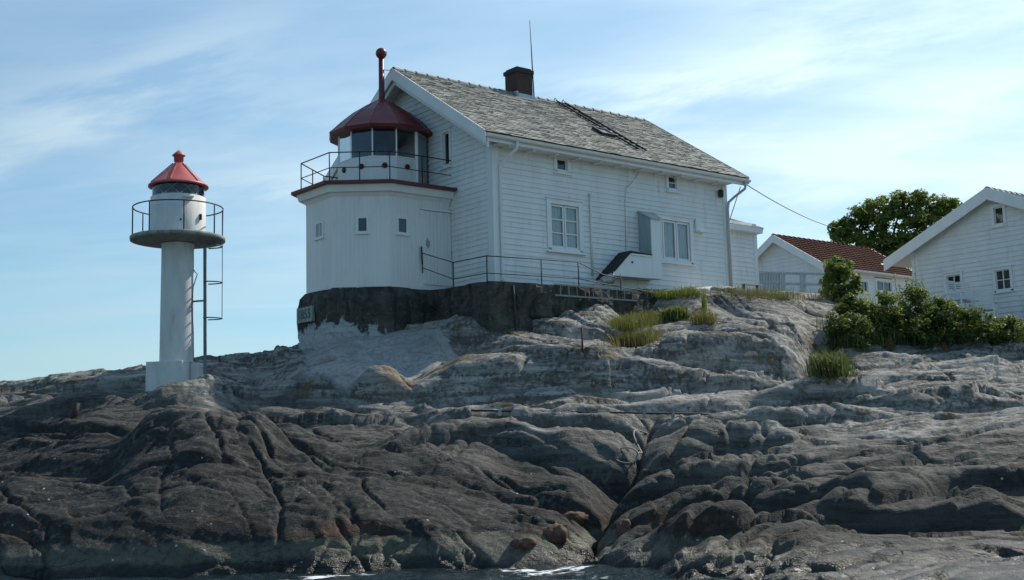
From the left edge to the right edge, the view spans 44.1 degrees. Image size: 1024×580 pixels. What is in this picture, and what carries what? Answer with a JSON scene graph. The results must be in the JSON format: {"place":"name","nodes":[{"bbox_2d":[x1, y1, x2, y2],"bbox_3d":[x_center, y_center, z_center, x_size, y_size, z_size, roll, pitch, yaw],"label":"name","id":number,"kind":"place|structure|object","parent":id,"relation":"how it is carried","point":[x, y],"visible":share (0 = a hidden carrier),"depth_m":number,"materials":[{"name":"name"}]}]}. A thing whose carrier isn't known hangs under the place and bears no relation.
{"place":"outdoors","nodes":[
{"label":"outdoors","id":0,"kind":"place"},
{"bbox_2d":[0,562,763,579],"bbox_3d":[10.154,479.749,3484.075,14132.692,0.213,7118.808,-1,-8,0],"label":"sea","id":1,"kind":"structure","parent":0,"point":[574,571],"depth_m":18.25,"materials":[{"name":"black liquid"}]},
{"bbox_2d":[0,286,1023,579],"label":"rocky ground","id":2,"kind":"structure","parent":0,"point":[392,450],"depth_m":22.62,"materials":[{"name":"grey stone"}]},
{"bbox_2d":[70,402,79,418],"bbox_3d":[-9.420,2.668,27.243,0.235,0.509,0.150,-1,-8,0],"label":"mooring post","id":3,"kind":"object","parent":2,"relation":"on","point":[75,409],"visible":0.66,"depth_m":27.20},
{"bbox_2d":[129,150,225,390],"bbox_3d":[-7.884,-0.041,29.810,2.200,6.668,2.200,-1,-8,0],"label":"harbour light","id":4,"kind":"object","parent":2,"relation":"on","point":[176,232],"visible":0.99,"depth_m":29.48,"materials":[{"name":"white metal"}]},
{"bbox_2d":[291,48,456,349],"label":"beacon tower","id":5,"kind":"structure","parent":2,"relation":"on","point":[378,215],"depth_m":34.01,"materials":[{"name":"paint"}]},
{"bbox_2d":[313,220,324,240],"bbox_3d":[-5.210,-1.613,34.281,0.274,0.498,0.485,1,-8,-19],"label":"window","id":6,"kind":"structure","parent":5,"relation":"in","point":[319,226],"depth_m":34.27,"materials":[{"name":"white wood"}]},
{"bbox_2d":[355,216,369,233],"bbox_3d":[-3.992,-1.732,33.779,0.389,0.492,0.082,-1,-8,0],"label":"window","id":7,"kind":"structure","parent":5,"relation":"in","point":[362,222],"depth_m":33.78,"materials":[{"name":"white wood"}]},
{"bbox_2d":[396,216,409,235],"bbox_3d":[-2.951,-1.719,34.052,0.426,0.513,0.222,2,-8,-22],"label":"window","id":8,"kind":"structure","parent":5,"relation":"in","point":[401,222],"depth_m":34.04,"materials":[{"name":"white wood"}]},
{"bbox_2d":[418,133,426,183],"bbox_3d":[-2.567,-3.557,35.845,0.208,1.780,0.563,-2,-8,6],"label":"lantern door","id":9,"kind":"structure","parent":5,"relation":"in","point":[421,139],"depth_m":35.94,"materials":[{"name":"white paint"}]},
{"bbox_2d":[422,210,451,286],"bbox_3d":[-2.055,-1.137,34.662,0.938,2.040,0.034,5,-10,-38],"label":"door","id":10,"kind":"structure","parent":5,"relation":"in","point":[436,225],"depth_m":34.65,"materials":[{"name":"paint"}]},
{"bbox_2d":[510,536,536,549],"bbox_3d":[0.188,3.947,19.645,0.426,0.245,0.296,0,-8,-13],"label":"boulder","id":11,"kind":"object","parent":2,"relation":"on","point":[527,542],"visible":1,"depth_m":19.55,"materials":[{"name":"stone"}]},
{"bbox_2d":[324,20,750,289],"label":"keepers house","id":12,"kind":"structure","parent":2,"relation":"on","point":[636,202],"depth_m":36.02,"materials":[{"name":"white paint"}]},
{"bbox_2d":[439,126,452,169],"bbox_3d":[-1.836,-3.966,35.456,0.125,1.155,0.540,5,-10,-38],"label":"window","id":13,"kind":"structure","parent":12,"relation":"in","point":[447,130],"depth_m":35.53,"materials":[{"name":"white wood"}]},
{"bbox_2d":[553,156,572,175],"bbox_3d":[1.310,-3.487,35.408,0.656,0.585,0.385,5,-10,-38],"label":"window","id":14,"kind":"structure","parent":12,"relation":"in","point":[557,164],"depth_m":35.36,"materials":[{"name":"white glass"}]},
{"bbox_2d":[545,196,586,255],"bbox_3d":[1.428,-1.756,35.149,1.398,1.541,0.310,5,-10,-38],"label":"window","id":15,"kind":"structure","parent":12,"relation":"in","point":[571,235],"depth_m":35.14,"materials":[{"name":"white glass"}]},
{"bbox_2d":[665,175,680,193],"bbox_3d":[4.735,-3.210,38.115,0.616,0.622,0.385,5,-10,-38],"label":"window","id":16,"kind":"structure","parent":12,"relation":"in","point":[676,181],"depth_m":38.03,"materials":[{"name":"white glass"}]},
{"bbox_2d":[652,212,696,266],"bbox_3d":[4.780,-1.488,37.798,1.758,1.491,0.310,5,-10,-38],"label":"window","id":17,"kind":"structure","parent":12,"relation":"in","point":[682,248],"depth_m":37.88,"materials":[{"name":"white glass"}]},
{"bbox_2d":[748,185,836,228],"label":"overhead wire","id":18,"kind":"object","parent":12,"relation":"attached to","point":[787,208],"visible":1,"depth_m":46.78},
{"bbox_2d":[424,281,657,332],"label":"stone terrace","id":19,"kind":"structure","parent":2,"relation":"on","point":[488,305],"depth_m":33.17,"materials":[{"name":"grey stone"}]},
{"bbox_2d":[512,285,516,329],"bbox_3d":[0.071,0.720,32.628,0.150,1.703,0.072,-9,-11,44],"label":"drain pipe","id":20,"kind":"object","parent":19,"relation":"attached to","point":[514,310],"visible":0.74,"depth_m":32.63,"materials":[{"name":"metal"}]},
{"bbox_2d":[421,246,655,296],"bbox_3d":[1.682,-0.447,34.612,8.048,1.571,2.213,2,-8,-21],"label":"terrace railing","id":21,"kind":"object","parent":19,"relation":"attached to","point":[487,273],"visible":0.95,"depth_m":33.56,"materials":[{"name":"metal"}]},
{"bbox_2d":[554,283,637,301],"bbox_3d":[2.280,0.084,34.101,2.951,0.330,0.078,5,-10,-37],"label":"wooden ladder","id":22,"kind":"object","parent":19,"relation":"hanging from","point":[601,288],"visible":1,"depth_m":34.03,"materials":[{"name":"grey wood"}]},
{"bbox_2d":[600,272,614,284],"bbox_3d":[2.644,-0.330,34.915,0.396,0.394,0.300,2,-8,-23],"label":"metal bucket","id":23,"kind":"object","parent":19,"relation":"on","point":[607,280],"visible":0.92,"depth_m":34.83,"materials":[{"name":"metal"}]},
{"bbox_2d":[543,523,567,544],"bbox_3d":[0.671,3.884,19.975,0.425,0.402,0.415,-1,-8,0],"label":"boulder","id":24,"kind":"object","parent":2,"relation":"on","point":[555,533],"visible":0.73,"depth_m":19.83,"materials":[{"name":"stone"}]},
{"bbox_2d":[563,511,589,524],"bbox_3d":[1.054,3.866,21.350,0.627,0.267,0.297,3,-9,-28],"label":"boulder","id":25,"kind":"object","parent":2,"relation":"on","point":[581,518],"visible":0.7,"depth_m":21.24,"materials":[{"name":"stone"}]},
{"bbox_2d":[581,327,582,351],"bbox_3d":[1.616,1.230,29.098,0.051,0.737,0.048,-1,-8,0],"label":"iron rod","id":26,"kind":"object","parent":2,"relation":"on","point":[582,338],"visible":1,"depth_m":29.10,"materials":[{"name":"metal"}]},
{"bbox_2d":[616,519,630,538],"bbox_3d":[1.778,3.851,20.091,0.254,0.432,0.342,1,-8,-19],"label":"boulder","id":27,"kind":"object","parent":2,"relation":"on","point":[623,526],"visible":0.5,"depth_m":20.00,"materials":[{"name":"stone"}]},
{"bbox_2d":[616,444,642,463],"bbox_3d":[2.327,3.040,23.560,0.444,0.374,1.724,-4,-8,20],"label":"hose loop","id":28,"kind":"object","parent":2,"relation":"on","point":[633,449],"visible":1,"depth_m":22.90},
{"bbox_2d":[601,326,667,347],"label":"grass tuft","id":29,"kind":"object","parent":2,"relation":"on","point":[632,340],"visible":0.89,"depth_m":32.71,"materials":[{"name":"green plant"}]},
{"bbox_2d":[603,308,670,330],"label":"grass tuft","id":30,"kind":"object","parent":2,"relation":"on","point":[633,322],"visible":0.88,"depth_m":33.52,"materials":[{"name":"green plant"}]},
{"bbox_2d":[633,430,648,443],"bbox_3d":[2.461,2.845,24.490,0.180,0.295,1.582,-3,-8,14],"label":"bent pipe","id":31,"kind":"object","parent":2,"relation":"on","point":[634,435],"visible":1,"depth_m":24.29,"materials":[{"name":"grey metal"}]},
{"bbox_2d":[616,285,711,299],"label":"grass","id":32,"kind":"structure","parent":2,"relation":"on","point":[685,292],"depth_m":35.83,"materials":[{"name":"green plant"}]},
{"bbox_2d":[657,303,691,320],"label":"grass tuft","id":33,"kind":"object","parent":2,"relation":"on","point":[677,313],"visible":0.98,"depth_m":34.91,"materials":[{"name":"green plant"}]},
{"bbox_2d":[701,287,706,311],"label":"tall weed","id":34,"kind":"object","parent":2,"relation":"on","point":[704,302],"visible":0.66,"depth_m":35.49,"materials":[{"name":"green plant"}]},
{"bbox_2d":[687,308,721,323],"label":"grass tuft","id":35,"kind":"object","parent":2,"relation":"on","point":[701,316],"visible":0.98,"depth_m":33.55,"materials":[{"name":"green plant"}]},
{"bbox_2d":[691,285,733,289],"bbox_3d":[5.949,0.103,37.443,1.594,0.479,0.839,-1,-8,0],"label":"dinghy","id":36,"kind":"object","parent":2,"relation":"on","point":[707,287],"visible":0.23,"depth_m":37.35,"materials":[{"name":"white plastic"}]},
{"bbox_2d":[730,218,763,289],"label":"lean to annex","id":37,"kind":"object","parent":2,"relation":"on","point":[744,252],"visible":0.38,"depth_m":40.42,"materials":[{"name":"white paint"}]},
{"bbox_2d":[738,283,762,289],"bbox_3d":[7.209,0.074,38.220,0.840,0.518,0.250,5,-10,-38],"label":"plank bench","id":38,"kind":"object","parent":2,"relation":"on","point":[749,284],"visible":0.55,"depth_m":38.13,"materials":[{"name":"white wood"}]},
{"bbox_2d":[708,282,832,301],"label":"grass","id":39,"kind":"structure","parent":2,"relation":"on","point":[770,295],"depth_m":36.65,"materials":[{"name":"green plant"}]},
{"bbox_2d":[759,271,823,292],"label":"garden fence","id":40,"kind":"object","parent":2,"relation":"on","point":[773,282],"visible":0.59,"depth_m":50.45,"materials":[{"name":"white paint"}]},
{"bbox_2d":[797,347,862,377],"bbox_3d":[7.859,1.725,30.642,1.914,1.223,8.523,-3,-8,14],"label":"grass tuft","id":41,"kind":"object","parent":2,"relation":"on","point":[826,364],"visible":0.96,"depth_m":27.16,"materials":[{"name":"green plant"}]},
{"bbox_2d":[758,233,913,308],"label":"red roofed cottage","id":42,"kind":"structure","parent":2,"relation":"on","point":[780,253],"depth_m":54.96,"materials":[{"name":"white paint"}]},
{"bbox_2d":[859,278,870,294],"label":"window","id":43,"kind":"structure","parent":42,"relation":"in","point":[862,280],"depth_m":54.60,"materials":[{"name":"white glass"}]},
{"bbox_2d":[875,278,894,293],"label":"window","id":44,"kind":"structure","parent":42,"relation":"in","point":[880,283],"depth_m":55.58,"materials":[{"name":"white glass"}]},
{"bbox_2d":[817,255,865,303],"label":"round bush","id":45,"kind":"object","parent":2,"relation":"on","point":[838,271],"visible":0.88,"depth_m":42.12,"materials":[{"name":"green plant"}]},
{"bbox_2d":[823,292,873,332],"bbox_3d":[9.421,0.812,35.263,1.589,1.496,1.413,-1,-8,0],"label":"shrub","id":46,"kind":"object","parent":2,"relation":"on","point":[853,304],"visible":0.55,"depth_m":35.08,"materials":[{"name":"green plant"}]},
{"bbox_2d":[821,310,879,351],"bbox_3d":[9.310,1.151,34.441,1.464,1.180,1.449,3,-9,-29],"label":"shrub","id":47,"kind":"object","parent":2,"relation":"on","point":[861,322],"visible":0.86,"depth_m":34.17,"materials":[{"name":"green plant"}]},
{"bbox_2d":[857,292,875,302],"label":"cottage weeds","id":48,"kind":"object","parent":2,"relation":"on","point":[866,297],"visible":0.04,"depth_m":48.06,"materials":[{"name":"green plant"}]},
{"bbox_2d":[861,289,909,339],"bbox_3d":[10.319,0.760,35.239,1.509,1.587,1.564,-1,-8,0],"label":"shrub","id":49,"kind":"object","parent":2,"relation":"on","point":[883,296],"visible":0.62,"depth_m":34.91,"materials":[{"name":"green plant"}]},
{"bbox_2d":[883,335,895,349],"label":"grass tuft","id":50,"kind":"object","parent":2,"relation":"on","point":[888,345],"visible":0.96,"depth_m":34.42,"materials":[{"name":"green plant"}]},
{"bbox_2d":[827,188,962,269],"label":"broadleaf tree","id":51,"kind":"object","parent":2,"relation":"on","point":[866,215],"visible":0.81,"depth_m":62.44,"materials":[{"name":"green plant"}]},
{"bbox_2d":[872,304,919,344],"bbox_3d":[10.605,1.018,35.113,1.664,1.246,1.493,-6,-9,31],"label":"shrub","id":52,"kind":"object","parent":2,"relation":"on","point":[904,332],"visible":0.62,"depth_m":34.68,"materials":[{"name":"green plant"}]},
{"bbox_2d":[892,272,924,305],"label":"tall weeds","id":53,"kind":"object","parent":2,"relation":"on","point":[899,286],"visible":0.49,"depth_m":38.53,"materials":[{"name":"green plant"}]},
{"bbox_2d":[816,312,1023,347],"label":"bank grass","id":54,"kind":"structure","parent":2,"relation":"on","point":[899,340],"depth_m":34.41,"materials":[{"name":"green plant"}]},
{"bbox_2d":[895,284,946,340],"bbox_3d":[11.438,0.660,35.554,1.596,1.708,1.650,-1,-8,0],"label":"shrub","id":55,"kind":"object","parent":2,"relation":"on","point":[917,297],"visible":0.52,"depth_m":35.42,"materials":[{"name":"green plant"}]},
{"bbox_2d":[901,313,971,349],"bbox_3d":[11.791,1.163,34.932,2.027,1.084,2.096,-5,-9,27],"label":"shrub","id":56,"kind":"object","parent":2,"relation":"on","point":[920,325],"visible":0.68,"depth_m":34.45,"materials":[{"name":"green plant"}]},
{"bbox_2d":[941,341,947,350],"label":"grass tuft","id":57,"kind":"object","parent":2,"relation":"on","point":[943,346],"visible":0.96,"depth_m":34.34,"materials":[{"name":"green plant"}]},
{"bbox_2d":[919,297,978,342],"bbox_3d":[12.127,0.877,35.205,1.823,1.374,1.700,-1,-8,0],"label":"shrub","id":58,"kind":"object","parent":2,"relation":"on","point":[948,307],"visible":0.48,"depth_m":34.87,"materials":[{"name":"green plant"}]},
{"bbox_2d":[881,186,1023,319],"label":"white cottage","id":59,"kind":"structure","parent":2,"relation":"on","point":[976,240],"depth_m":42.18,"materials":[{"name":"wood roof tiles"},{"name":"painted wood"},{"name":"glass"}]},
{"bbox_2d":[943,270,963,294],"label":"window","id":60,"kind":"structure","parent":59,"relation":"in","point":[956,276],"depth_m":42.95,"materials":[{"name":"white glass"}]},
{"bbox_2d":[989,203,1006,227],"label":"window","id":61,"kind":"structure","parent":59,"relation":"in","point":[1001,207],"depth_m":41.80,"materials":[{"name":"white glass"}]},
{"bbox_2d":[991,265,1014,293],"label":"window","id":62,"kind":"structure","parent":59,"relation":"in","point":[1005,272],"depth_m":41.57,"materials":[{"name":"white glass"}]},
{"bbox_2d":[943,280,972,307],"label":"garden chair","id":63,"kind":"object","parent":2,"relation":"on","point":[954,293],"visible":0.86,"depth_m":40.68,"materials":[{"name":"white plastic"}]},
{"bbox_2d":[955,283,982,313],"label":"garden chair","id":64,"kind":"object","parent":2,"relation":"on","point":[964,294],"visible":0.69,"depth_m":41.20,"materials":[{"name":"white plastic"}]},
{"bbox_2d":[941,304,1006,344],"bbox_3d":[12.604,0.985,34.688,1.728,1.234,1.643,-1,-8,0],"label":"shrub","id":65,"kind":"object","parent":2,"relation":"on","point":[972,317],"visible":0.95,"depth_m":34.27,"materials":[{"name":"green plant"}]},
{"bbox_2d":[973,287,997,318],"bbox_3d":[14.893,0.505,39.799,0.623,1.090,0.657,-6,-9,30],"label":"garden chair","id":66,"kind":"object","parent":2,"relation":"on","point":[994,307],"visible":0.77,"depth_m":39.60,"materials":[{"name":"white plastic"}]},
{"bbox_2d":[974,314,1023,343],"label":"shrub","id":67,"kind":"object","parent":2,"relation":"on","point":[1012,322],"visible":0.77,"depth_m":34.17,"materials":[{"name":"green plant"}]},
{"bbox_2d":[0,0,1023,380],"label":"sky","id":68,"kind":"structure","parent":0,"point":[826,107],"materials":[{"name":"blue"}]},
{"bbox_2d":[471,409,711,418],"bbox_3d":[1.581,2.445,25.084,4.801,0.284,0.388,-1,-8,0],"label":"water pipe","id":69,"kind":"object","parent":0,"point":[643,413],"visible":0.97,"depth_m":25.02,"materials":[{"name":"metal"}]}
]}

